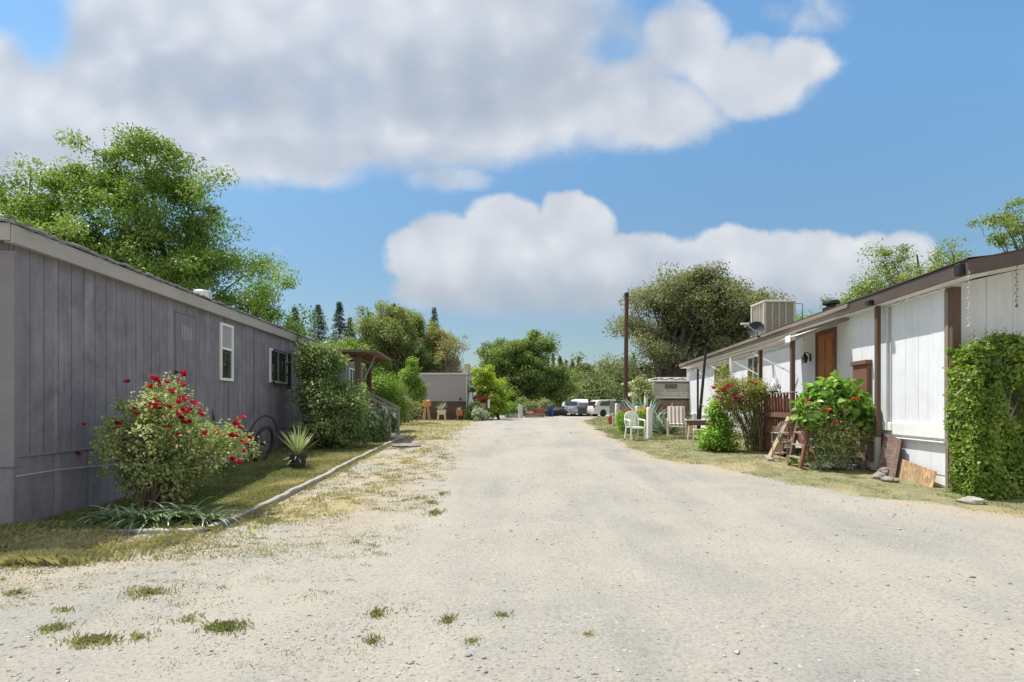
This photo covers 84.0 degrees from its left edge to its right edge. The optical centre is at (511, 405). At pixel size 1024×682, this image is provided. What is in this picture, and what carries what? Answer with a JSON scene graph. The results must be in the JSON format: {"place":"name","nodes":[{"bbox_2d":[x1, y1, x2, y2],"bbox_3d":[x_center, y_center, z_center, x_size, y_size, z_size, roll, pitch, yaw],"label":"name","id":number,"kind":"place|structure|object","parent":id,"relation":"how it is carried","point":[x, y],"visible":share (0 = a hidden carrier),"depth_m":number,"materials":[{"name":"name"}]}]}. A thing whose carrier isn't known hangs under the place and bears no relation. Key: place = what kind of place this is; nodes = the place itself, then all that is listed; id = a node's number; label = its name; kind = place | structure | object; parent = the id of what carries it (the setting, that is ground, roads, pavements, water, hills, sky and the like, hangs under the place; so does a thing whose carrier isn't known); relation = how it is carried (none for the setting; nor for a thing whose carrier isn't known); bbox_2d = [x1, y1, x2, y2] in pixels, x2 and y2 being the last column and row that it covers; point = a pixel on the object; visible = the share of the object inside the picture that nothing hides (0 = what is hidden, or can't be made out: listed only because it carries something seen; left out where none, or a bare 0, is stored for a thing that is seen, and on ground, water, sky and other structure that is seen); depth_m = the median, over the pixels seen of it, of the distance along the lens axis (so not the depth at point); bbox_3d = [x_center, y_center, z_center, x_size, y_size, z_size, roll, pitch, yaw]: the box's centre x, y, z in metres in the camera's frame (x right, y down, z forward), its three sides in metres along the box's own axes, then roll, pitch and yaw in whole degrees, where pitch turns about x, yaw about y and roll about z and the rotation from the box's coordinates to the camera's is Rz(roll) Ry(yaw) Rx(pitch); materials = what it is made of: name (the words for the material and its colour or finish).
{"place":"outdoors","nodes":[
{"label":"outdoors","id":0,"kind":"place"},
{"bbox_2d":[0,416,1023,681],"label":"road","id":1,"kind":"structure","parent":0,"point":[816,618],"depth_m":4.61,"materials":[{"name":"gravel"}]},
{"bbox_2d":[501,400,518,417],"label":"garden shrub","id":2,"kind":"object","parent":1,"relation":"on","point":[511,407],"visible":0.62,"depth_m":44.71,"materials":[{"name":"green plant"}]},
{"bbox_2d":[0,417,1023,679],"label":"grass","id":3,"kind":"structure","parent":1,"relation":"on","point":[34,543],"depth_m":7.19,"materials":[{"name":"plant"}]},
{"bbox_2d":[514,396,550,411],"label":"garden shrub","id":4,"kind":"object","parent":1,"relation":"on","point":[528,404],"visible":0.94,"depth_m":49.06,"materials":[{"name":"green plant"}]},
{"bbox_2d":[523,413,545,417],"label":"wood pile","id":5,"kind":"object","parent":1,"relation":"on","point":[533,415],"visible":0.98,"depth_m":46.81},
{"bbox_2d":[544,407,567,415],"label":"tarpaulin heap","id":6,"kind":"object","parent":1,"relation":"on","point":[560,411],"visible":0.62,"depth_m":50.77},
{"bbox_2d":[0,411,1023,582],"bbox_3d":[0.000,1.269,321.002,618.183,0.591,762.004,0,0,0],"label":"ground","id":7,"kind":"structure","parent":0,"point":[944,502],"depth_m":10.00,"materials":[{"name":"beige soil"}]},
{"bbox_2d":[65,502,122,528],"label":"strap leaved plant","id":8,"kind":"object","parent":7,"relation":"on","point":[97,519],"visible":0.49,"depth_m":7.01,"materials":[{"name":"green plant"}]},
{"bbox_2d":[76,499,158,522],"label":"strap leaved plant","id":9,"kind":"object","parent":7,"relation":"on","point":[116,517],"visible":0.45,"depth_m":7.06,"materials":[{"name":"green plant"}]},
{"bbox_2d":[102,506,167,534],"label":"strap leaved plant","id":10,"kind":"object","parent":7,"relation":"on","point":[138,516],"visible":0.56,"depth_m":6.86,"materials":[{"name":"green plant"}]},
{"bbox_2d":[85,528,191,533],"bbox_3d":[-4.360,1.497,6.646,1.286,0.106,0.110,0,0,-2],"label":"bed edging timber","id":11,"kind":"object","parent":7,"relation":"on","point":[145,531],"visible":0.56,"depth_m":6.62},
{"bbox_2d":[114,505,200,534],"bbox_3d":[-4.383,1.365,6.956,0.929,0.237,0.922,0,0,23],"label":"strap leaved plant","id":12,"kind":"object","parent":7,"relation":"on","point":[157,516],"visible":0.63,"depth_m":6.87,"materials":[{"name":"green plant"}]},
{"bbox_2d":[0,122,327,346],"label":"broadleaf tree","id":13,"kind":"object","parent":7,"relation":"on","point":[189,260],"visible":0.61,"depth_m":15.82,"materials":[{"name":"green plant"}]},
{"bbox_2d":[76,369,265,510],"bbox_3d":[-4.708,0.504,7.836,2.469,2.003,1.587,0,0,0],"label":"rose bush","id":14,"kind":"object","parent":7,"relation":"on","point":[153,480],"visible":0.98,"depth_m":7.67,"materials":[{"name":"green plant"}]},
{"bbox_2d":[143,501,209,527],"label":"strap leaved plant","id":15,"kind":"object","parent":7,"relation":"on","point":[170,512],"visible":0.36,"depth_m":7.01,"materials":[{"name":"green plant"}]},
{"bbox_2d":[0,217,364,524],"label":"mobile home","id":16,"kind":"object","parent":7,"relation":"on","point":[85,332],"visible":0.69,"depth_m":8.07,"materials":[{"name":"grey"}]},
{"bbox_2d":[175,310,196,432],"bbox_3d":[-6.079,-0.585,10.629,0.065,2.270,0.834,0,0,-3],"label":"door","id":17,"kind":"structure","parent":16,"relation":"in","point":[185,326],"depth_m":10.67,"materials":[{"name":"grey"}]},
{"bbox_2d":[219,322,233,380],"bbox_3d":[-6.192,-1.145,12.343,0.045,1.230,0.620,0,0,-4],"label":"window","id":18,"kind":"structure","parent":16,"relation":"in","point":[226,331],"depth_m":12.35,"materials":[{"name":"white glass"}]},
{"bbox_2d":[269,348,290,388],"bbox_3d":[-6.359,-0.985,15.626,0.120,1.030,1.424,0,0,-3],"label":"window","id":19,"kind":"structure","parent":16,"relation":"in","point":[279,367],"depth_m":15.51,"materials":[{"name":"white glass"}]},
{"bbox_2d":[349,368,354,386],"bbox_3d":[-6.955,-1.150,24.800,0.045,0.900,1.218,0,0,-4],"label":"window","id":20,"kind":"structure","parent":16,"relation":"in","point":[351,371],"depth_m":24.64,"materials":[{"name":"white glass"}]},
{"bbox_2d":[145,496,229,525],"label":"strap leaved plant","id":21,"kind":"object","parent":7,"relation":"on","point":[183,515],"visible":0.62,"depth_m":7.01,"materials":[{"name":"green plant"}]},
{"bbox_2d":[168,504,240,527],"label":"strap leaved plant","id":22,"kind":"object","parent":7,"relation":"on","point":[211,517],"visible":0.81,"depth_m":7.01,"materials":[{"name":"green plant"}]},
{"bbox_2d":[208,492,289,527],"bbox_3d":[-3.591,1.466,7.920,0.107,0.160,2.300,0,0,0],"label":"bed edging timber","id":23,"kind":"object","parent":7,"relation":"on","point":[275,499],"visible":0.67,"depth_m":7.81,"materials":[{"name":"wood"}]},
{"bbox_2d":[251,426,273,461],"bbox_3d":[-5.643,0.885,12.892,0.120,0.840,0.840,12,1,5],"label":"wagon wheel","id":24,"kind":"object","parent":7,"relation":"on","point":[259,432],"visible":0.87,"depth_m":12.88,"materials":[{"name":"metal"}]},
{"bbox_2d":[248,415,276,456],"bbox_3d":[-5.859,0.764,13.386,0.036,1.071,1.071,8,2,11],"label":"iron hoop","id":25,"kind":"object","parent":7,"relation":"on","point":[275,426],"visible":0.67,"depth_m":13.45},
{"bbox_2d":[279,424,314,468],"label":"potted yucca","id":26,"kind":"object","parent":7,"relation":"on","point":[298,447],"visible":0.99,"depth_m":11.89,"materials":[{"name":"green plant"}]},
{"bbox_2d":[285,470,334,494],"bbox_3d":[-3.590,1.393,10.220,0.104,0.202,2.302,0,0,1],"label":"bed edging timber","id":27,"kind":"object","parent":7,"relation":"on","point":[293,490],"visible":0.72,"depth_m":9.96,"materials":[{"name":"wood"}]},
{"bbox_2d":[306,304,328,342],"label":"conifer","id":28,"kind":"object","parent":7,"relation":"on","point":[322,332],"visible":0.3,"depth_m":67.80,"materials":[{"name":"green plant"}]},
{"bbox_2d":[285,338,374,447],"bbox_3d":[-5.018,-0.348,15.661,2.476,3.085,2.473,0,0,0],"label":"shrub","id":29,"kind":"object","parent":7,"relation":"on","point":[337,413],"visible":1,"depth_m":15.35,"materials":[{"name":"green plant"}]},
{"bbox_2d":[316,338,362,349],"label":"bushy tree","id":30,"kind":"object","parent":7,"relation":"on","point":[337,345],"depth_m":43.86,"materials":[{"name":"green plant"}]},
{"bbox_2d":[328,301,351,344],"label":"conifer","id":31,"kind":"object","parent":7,"relation":"on","point":[341,326],"visible":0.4,"depth_m":71.80,"materials":[{"name":"green plant"}]},
{"bbox_2d":[331,455,363,471],"bbox_3d":[-3.602,1.299,12.520,0.106,0.204,2.300,0,0,0],"label":"bed edging timber","id":32,"kind":"object","parent":7,"relation":"on","point":[349,462],"visible":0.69,"depth_m":12.33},
{"bbox_2d":[344,317,356,341],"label":"conifer","id":33,"kind":"object","parent":7,"relation":"on","point":[349,328],"visible":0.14,"depth_m":77.85,"materials":[{"name":"green plant"}]},
{"bbox_2d":[304,349,405,439],"bbox_3d":[-5.091,-0.247,19.150,3.083,2.975,3.403,0,0,0],"label":"porch","id":34,"kind":"object","parent":7,"relation":"on","point":[367,357],"visible":0.18,"depth_m":18.23,"materials":[{"name":"red wood"}]},
{"bbox_2d":[336,335,394,388],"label":"bushy tree","id":35,"kind":"object","parent":7,"relation":"on","point":[375,368],"visible":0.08,"depth_m":46.81,"materials":[{"name":"green plant"}]},
{"bbox_2d":[334,304,409,380],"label":"bushy tree","id":36,"kind":"object","parent":7,"relation":"on","point":[378,332],"visible":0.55,"depth_m":48.52,"materials":[{"name":"green plant"}]},
{"bbox_2d":[354,416,391,441],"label":"porch shrub","id":37,"kind":"object","parent":7,"relation":"on","point":[377,434],"visible":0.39,"depth_m":17.15,"materials":[{"name":"green plant"}]},
{"bbox_2d":[362,405,397,431],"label":"pale leaved plant","id":38,"kind":"object","parent":7,"relation":"on","point":[383,414],"visible":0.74,"depth_m":17.52,"materials":[{"name":"plant"}]},
{"bbox_2d":[361,370,410,431],"bbox_3d":[-5.169,-0.175,23.357,2.082,2.620,3.612,0,0,0],"label":"hedge","id":39,"kind":"object","parent":7,"relation":"on","point":[386,387],"visible":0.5,"depth_m":22.81,"materials":[{"name":"green plant"}]},
{"bbox_2d":[374,300,425,376],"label":"bushy tree","id":40,"kind":"object","parent":7,"relation":"on","point":[406,352],"visible":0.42,"depth_m":50.93,"materials":[{"name":"green plant"}]},
{"bbox_2d":[400,395,423,423],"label":"pale shrub","id":41,"kind":"object","parent":7,"relation":"on","point":[415,409],"visible":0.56,"depth_m":30.30,"materials":[{"name":"green plant"}]},
{"bbox_2d":[394,356,430,422],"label":"sapling thicket","id":42,"kind":"object","parent":7,"relation":"on","point":[417,389],"visible":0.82,"depth_m":33.28,"materials":[{"name":"green plant"}]},
{"bbox_2d":[398,308,444,381],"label":"bushy tree","id":43,"kind":"object","parent":7,"relation":"on","point":[425,356],"visible":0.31,"depth_m":53.59,"materials":[{"name":"green plant"}]},
{"bbox_2d":[422,400,430,420],"bbox_3d":[-5.702,0.348,38.000,0.600,1.404,0.585,0,0,0],"label":"planter stand","id":44,"kind":"object","parent":7,"relation":"on","point":[426,403],"visible":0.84,"depth_m":37.85,"materials":[{"name":"orange wood"}]},
{"bbox_2d":[437,403,446,419],"bbox_3d":[-4.723,0.354,37.951,1.076,1.396,1.033,0,0,0],"label":"planter stand","id":45,"kind":"object","parent":7,"relation":"on","point":[441,412],"visible":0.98,"depth_m":37.82,"materials":[{"name":"beige paint"}]},
{"bbox_2d":[417,320,470,372],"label":"bushy tree","id":46,"kind":"object","parent":7,"relation":"on","point":[431,338],"visible":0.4,"depth_m":55.27,"materials":[{"name":"green plant"}]},
{"bbox_2d":[418,363,476,419],"bbox_3d":[-4.855,-0.960,45.930,3.550,4.200,12.140,0,0,0],"label":"mobile home","id":47,"kind":"object","parent":7,"relation":"on","point":[452,391],"visible":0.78,"depth_m":40.00,"materials":[{"name":"grey metal"}]},
{"bbox_2d":[433,334,470,372],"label":"sparse tree","id":48,"kind":"object","parent":7,"relation":"on","point":[450,352],"visible":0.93,"depth_m":49.96,"materials":[{"name":"green plant"}]},
{"bbox_2d":[463,399,480,419],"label":"dark shrub","id":49,"kind":"object","parent":7,"relation":"on","point":[469,411],"visible":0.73,"depth_m":38.33,"materials":[{"name":"green plant"}]},
{"bbox_2d":[472,395,488,419],"bbox_3d":[-2.181,0.181,39.500,1.200,1.720,0.840,0,0,0],"label":"wood rack","id":50,"kind":"object","parent":7,"relation":"on","point":[484,408],"visible":0.51,"depth_m":39.21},
{"bbox_2d":[471,406,491,420],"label":"white flowering shrub","id":51,"kind":"object","parent":7,"relation":"on","point":[480,413],"visible":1,"depth_m":37.44,"materials":[{"name":"plant"}]},
{"bbox_2d":[468,364,516,419],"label":"lime green tree","id":52,"kind":"object","parent":7,"relation":"on","point":[488,382],"visible":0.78,"depth_m":40.30,"materials":[{"name":"green plant"}]},
{"bbox_2d":[473,329,583,414],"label":"oak tree","id":53,"kind":"object","parent":7,"relation":"on","point":[516,363],"visible":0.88,"depth_m":58.64,"materials":[{"name":"green plant"}]},
{"bbox_2d":[454,352,666,408],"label":"forest","id":54,"kind":"object","parent":7,"relation":"on","point":[560,360],"visible":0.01,"depth_m":186.33,"materials":[{"name":"plant"}]},
{"bbox_2d":[561,401,581,415],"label":"parked car","id":55,"kind":"object","parent":7,"relation":"on","point":[570,407],"visible":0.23,"depth_m":53.13,"materials":[{"name":"silver metal"}]},
{"bbox_2d":[552,369,597,407],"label":"slope tree","id":56,"kind":"object","parent":7,"relation":"on","point":[586,375],"visible":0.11,"depth_m":83.81,"materials":[{"name":"green plant"}]},
{"bbox_2d":[570,352,602,379],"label":"slope tree","id":57,"kind":"object","parent":7,"relation":"on","point":[582,367],"visible":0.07,"depth_m":104.48,"materials":[{"name":"green plant"}]},
{"bbox_2d":[578,402,595,415],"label":"parked car","id":58,"kind":"object","parent":7,"relation":"on","point":[582,408],"visible":0.57,"depth_m":51.65,"materials":[{"name":"black paint"}]},
{"bbox_2d":[567,371,622,401],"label":"slope tree","id":59,"kind":"object","parent":7,"relation":"on","point":[591,390],"visible":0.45,"depth_m":69.87,"materials":[{"name":"green plant"}]},
{"bbox_2d":[566,355,636,401],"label":"slope tree","id":60,"kind":"object","parent":7,"relation":"on","point":[602,370],"visible":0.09,"depth_m":76.81,"materials":[{"name":"green plant"}]},
{"bbox_2d":[585,399,622,416],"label":"parked car","id":61,"kind":"object","parent":7,"relation":"on","point":[600,407],"visible":0.55,"depth_m":50.46,"materials":[{"name":"white paint"}]},
{"bbox_2d":[613,407,632,433],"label":"flower bed plant","id":62,"kind":"object","parent":7,"relation":"on","point":[620,420],"visible":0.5,"depth_m":21.57,"materials":[{"name":"green plant"}]},
{"bbox_2d":[623,292,628,414],"bbox_3d":[5.209,-1.883,26.000,0.277,6.531,0.224,0,0,0],"label":"utility pole","id":63,"kind":"object","parent":7,"relation":"on","point":[625,384],"visible":0.88,"depth_m":25.92,"materials":[{"name":"brown wood"}]},
{"bbox_2d":[624,411,645,440],"bbox_3d":[3.884,0.647,18.022,0.583,0.925,0.598,0,0,-12],"label":"plastic chair","id":64,"kind":"object","parent":7,"relation":"on","point":[633,426],"visible":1,"depth_m":18.18,"materials":[{"name":"plastic"}]},
{"bbox_2d":[626,406,652,432],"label":"flower bed plant","id":65,"kind":"object","parent":7,"relation":"on","point":[641,413],"visible":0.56,"depth_m":20.28,"materials":[{"name":"green plant"}]},
{"bbox_2d":[601,358,686,410],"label":"dark tree","id":66,"kind":"object","parent":7,"relation":"on","point":[629,387],"visible":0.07,"depth_m":41.58,"materials":[{"name":"green plant"}]},
{"bbox_2d":[628,374,660,406],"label":"pale shrub","id":67,"kind":"object","parent":7,"relation":"on","point":[640,386],"visible":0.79,"depth_m":28.06,"materials":[{"name":"green plant"}]},
{"bbox_2d":[622,392,671,417],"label":"agave","id":68,"kind":"object","parent":7,"relation":"on","point":[654,408],"visible":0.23,"depth_m":23.67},
{"bbox_2d":[646,407,651,438],"bbox_3d":[4.491,0.610,18.601,0.152,1.082,0.152,0,0,-12],"label":"white post","id":69,"kind":"object","parent":7,"relation":"on","point":[648,422],"visible":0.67,"depth_m":18.54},
{"bbox_2d":[621,377,689,423],"bbox_3d":[8.120,-0.205,32.695,3.330,2.550,5.510,0,0,0],"label":"camper trailer","id":70,"kind":"object","parent":7,"relation":"on","point":[674,391],"visible":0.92,"depth_m":30.00,"materials":[{"name":"white metal"}]},
{"bbox_2d":[655,401,684,422],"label":"wooden gate","id":71,"kind":"structure","parent":7,"relation":"on","point":[664,406],"depth_m":28.29,"materials":[{"name":"brown wood"}]},
{"bbox_2d":[645,402,696,433],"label":"agave","id":72,"kind":"object","parent":7,"relation":"on","point":[660,425],"visible":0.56,"depth_m":21.05,"materials":[{"name":"plant"}]},
{"bbox_2d":[666,406,686,438],"bbox_3d":[5.489,0.568,18.983,0.639,1.067,0.866,0,0,14],"label":"lawn chair","id":73,"kind":"object","parent":7,"relation":"on","point":[675,416],"visible":0.98,"depth_m":19.15,"materials":[{"name":"fabric"}]},
{"bbox_2d":[591,259,797,399],"bbox_3d":[11.212,-3.731,35.243,12.437,10.252,8.128,0,0,0],"label":"oak tree","id":74,"kind":"object","parent":7,"relation":"on","point":[714,319],"visible":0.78,"depth_m":34.45,"materials":[{"name":"green plant"}]},
{"bbox_2d":[685,420,709,439],"bbox_3d":[6.038,0.790,18.400,0.801,0.633,0.600,0,0,8],"label":"patio table","id":75,"kind":"object","parent":7,"relation":"on","point":[695,422],"visible":0.61,"depth_m":18.16,"materials":[{"name":"brown wood"}]},
{"bbox_2d":[697,346,706,433],"bbox_3d":[6.699,-0.472,20.089,0.144,3.187,0.382,0,0,-43],"label":"leaning pole","id":76,"kind":"object","parent":7,"relation":"on","point":[702,389],"visible":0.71,"depth_m":20.03,"materials":[{"name":"black metal"}]},
{"bbox_2d":[695,399,745,450],"bbox_3d":[5.476,0.513,15.032,1.378,1.394,1.239,0,0,0],"label":"green shrub","id":77,"kind":"object","parent":7,"relation":"on","point":[716,434],"visible":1,"depth_m":14.80,"materials":[{"name":"green plant"}]},
{"bbox_2d":[711,353,743,436],"bbox_3d":[7.340,-0.332,19.305,1.178,2.910,0.880,0,0,0],"label":"climbing vine","id":78,"kind":"object","parent":7,"relation":"on","point":[725,373],"visible":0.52,"depth_m":19.34,"materials":[{"name":"green plant"}]},
{"bbox_2d":[707,373,773,451],"bbox_3d":[6.103,0.267,15.115,1.939,2.215,1.409,0,0,0],"label":"rose bush","id":79,"kind":"object","parent":7,"relation":"on","point":[751,391],"visible":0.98,"depth_m":14.91,"materials":[{"name":"green plant"}]},
{"bbox_2d":[768,416,789,456],"bbox_3d":[6.279,0.768,13.374,0.546,1.026,0.133,0,0,37],"label":"leaning board","id":80,"kind":"object","parent":7,"relation":"on","point":[775,444],"visible":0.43,"depth_m":13.36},
{"bbox_2d":[770,431,788,461],"bbox_3d":[6.127,0.946,13.002,0.412,0.681,0.409,0,0,0],"label":"wire cage","id":81,"kind":"object","parent":7,"relation":"on","point":[780,446],"visible":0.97,"depth_m":13.00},
{"bbox_2d":[783,451,811,464],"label":"weed","id":82,"kind":"object","parent":7,"relation":"on","point":[794,461],"visible":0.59,"depth_m":12.34,"materials":[{"name":"green plant"}]},
{"bbox_2d":[787,420,809,468],"bbox_3d":[6.176,0.709,12.174,0.411,1.223,0.881,0,0,6],"label":"wooden ladder","id":83,"kind":"object","parent":7,"relation":"on","point":[804,445],"visible":0.74,"depth_m":11.95,"materials":[{"name":"brown wood"}]},
{"bbox_2d":[758,391,867,467],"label":"porch deck","id":84,"kind":"structure","parent":7,"relation":"on","point":[779,410],"depth_m":13.99,"materials":[{"name":"brown wood"}]},
{"bbox_2d":[770,378,780,392],"bbox_3d":[6.613,-0.498,14.266,0.260,0.363,0.260,0,0,27],"label":"bird statue","id":85,"kind":"object","parent":84,"relation":"on","point":[775,386],"visible":0.96,"depth_m":14.21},
{"bbox_2d":[775,421,795,449],"bbox_3d":[6.262,0.685,12.993,0.600,0.659,0.120,0,0,-11],"label":"wire coil","id":86,"kind":"object","parent":84,"relation":"hanging from","point":[791,426],"visible":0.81,"depth_m":12.97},
{"bbox_2d":[796,294,852,320],"bbox_3d":[13.098,-1.772,24.007,3.491,5.952,2.739,0,0,0],"label":"fruit tree","id":87,"kind":"object","parent":7,"relation":"on","point":[822,299],"visible":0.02,"depth_m":23.87,"materials":[{"name":"green plant"}]},
{"bbox_2d":[788,369,875,469],"bbox_3d":[6.788,0.300,11.933,2.039,2.117,1.304,0,0,0],"label":"broad leaved plant","id":88,"kind":"object","parent":7,"relation":"on","point":[837,405],"visible":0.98,"depth_m":11.67,"materials":[{"name":"green plant"}]},
{"bbox_2d":[809,454,855,469],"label":"weed","id":89,"kind":"object","parent":7,"relation":"on","point":[825,464],"visible":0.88,"depth_m":11.64,"materials":[{"name":"green plant"}]},
{"bbox_2d":[679,248,1023,490],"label":"mobile home","id":90,"kind":"object","parent":7,"relation":"on","point":[889,344],"visible":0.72,"depth_m":10.86,"materials":[{"name":"white"}]},
{"bbox_2d":[714,362,729,389],"bbox_3d":[8.704,-1.185,23.615,0.045,1.070,2.409,0,0,6],"label":"window","id":91,"kind":"structure","parent":90,"relation":"in","point":[718,366],"depth_m":24.09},
{"bbox_2d":[740,321,764,336],"bbox_3d":[7.543,-2.411,17.939,0.780,0.503,0.418,0,0,0],"label":"satellite dish","id":92,"kind":"object","parent":90,"relation":"attached to","point":[756,328],"visible":0.98,"depth_m":18.00,"materials":[{"name":"black metal"}]},
{"bbox_2d":[747,355,757,381],"bbox_3d":[8.310,-1.150,19.598,0.045,1.100,1.228,0,0,6],"label":"window","id":93,"kind":"structure","parent":90,"relation":"in","point":[752,361],"depth_m":19.70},
{"bbox_2d":[750,300,802,338],"bbox_3d":[9.574,-2.940,20.560,1.528,1.520,1.220,0,0,0],"label":"evaporative cooler","id":94,"kind":"object","parent":90,"relation":"on","point":[771,314],"visible":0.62,"depth_m":20.03,"materials":[{"name":"beige metal"}]},
{"bbox_2d":[815,327,836,381],"bbox_3d":[7.730,-0.640,14.090,0.120,2.440,1.075,0,0,6],"label":"door","id":95,"kind":"structure","parent":90,"relation":"in","point":[825,340],"depth_m":14.09,"materials":[{"name":"brown wood"}]},
{"bbox_2d":[822,300,839,310],"bbox_3d":[8.418,-2.520,15.000,0.430,0.480,0.426,0,0,0],"label":"roof vent","id":96,"kind":"object","parent":90,"relation":"on","point":[828,304],"visible":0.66,"depth_m":14.88,"materials":[{"name":"black metal"}]},
{"bbox_2d":[851,429,883,463],"bbox_3d":[7.528,0.917,12.100,0.124,0.935,1.346,0,0,6],"label":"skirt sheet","id":97,"kind":"object","parent":7,"relation":"on","point":[870,452],"visible":0.23,"depth_m":12.00,"materials":[{"name":"metal"}]},
{"bbox_2d":[877,434,901,477],"bbox_3d":[7.342,1.040,11.081,0.210,0.960,0.622,0,0,6],"label":"skirt sheet","id":98,"kind":"object","parent":7,"relation":"on","point":[890,453],"visible":0.75,"depth_m":11.08,"materials":[{"name":"wood"}]},
{"bbox_2d":[880,476,899,482],"bbox_3d":[6.862,1.364,10.353,0.291,0.148,0.239,0,0,11],"label":"rock","id":99,"kind":"object","parent":7,"relation":"on","point":[889,479],"visible":0.73,"depth_m":10.28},
{"bbox_2d":[835,235,976,303],"bbox_3d":[14.190,-2.382,20.436,4.690,7.194,4.057,0,0,0],"label":"fruit tree","id":100,"kind":"object","parent":7,"relation":"on","point":[864,289],"visible":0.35,"depth_m":20.26,"materials":[{"name":"green plant"}]},
{"bbox_2d":[896,458,936,487],"bbox_3d":[7.303,1.265,10.355,0.102,0.530,1.185,0,0,6],"label":"strand board","id":101,"kind":"object","parent":7,"relation":"on","point":[914,472],"visible":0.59,"depth_m":10.29,"materials":[{"name":"wood"}]},
{"bbox_2d":[956,496,986,504],"bbox_3d":[6.829,1.434,8.453,0.360,0.154,0.308,0,0,-1],"label":"rock","id":102,"kind":"object","parent":7,"relation":"on","point":[972,500],"visible":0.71,"depth_m":8.36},
{"bbox_2d":[942,327,1023,500],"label":"ivy hedge","id":103,"kind":"object","parent":7,"relation":"on","point":[983,463],"visible":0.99,"depth_m":8.84,"materials":[{"name":"green plant"}]},
{"bbox_2d":[965,197,1023,252],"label":"fruit tree","id":104,"kind":"object","parent":7,"relation":"on","point":[1015,225],"visible":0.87,"depth_m":16.08,"materials":[{"name":"green plant"}]},
{"bbox_2d":[0,0,1023,373],"label":"sky","id":105,"kind":"structure","parent":0,"point":[508,169],"materials":[{"name":"blue"}]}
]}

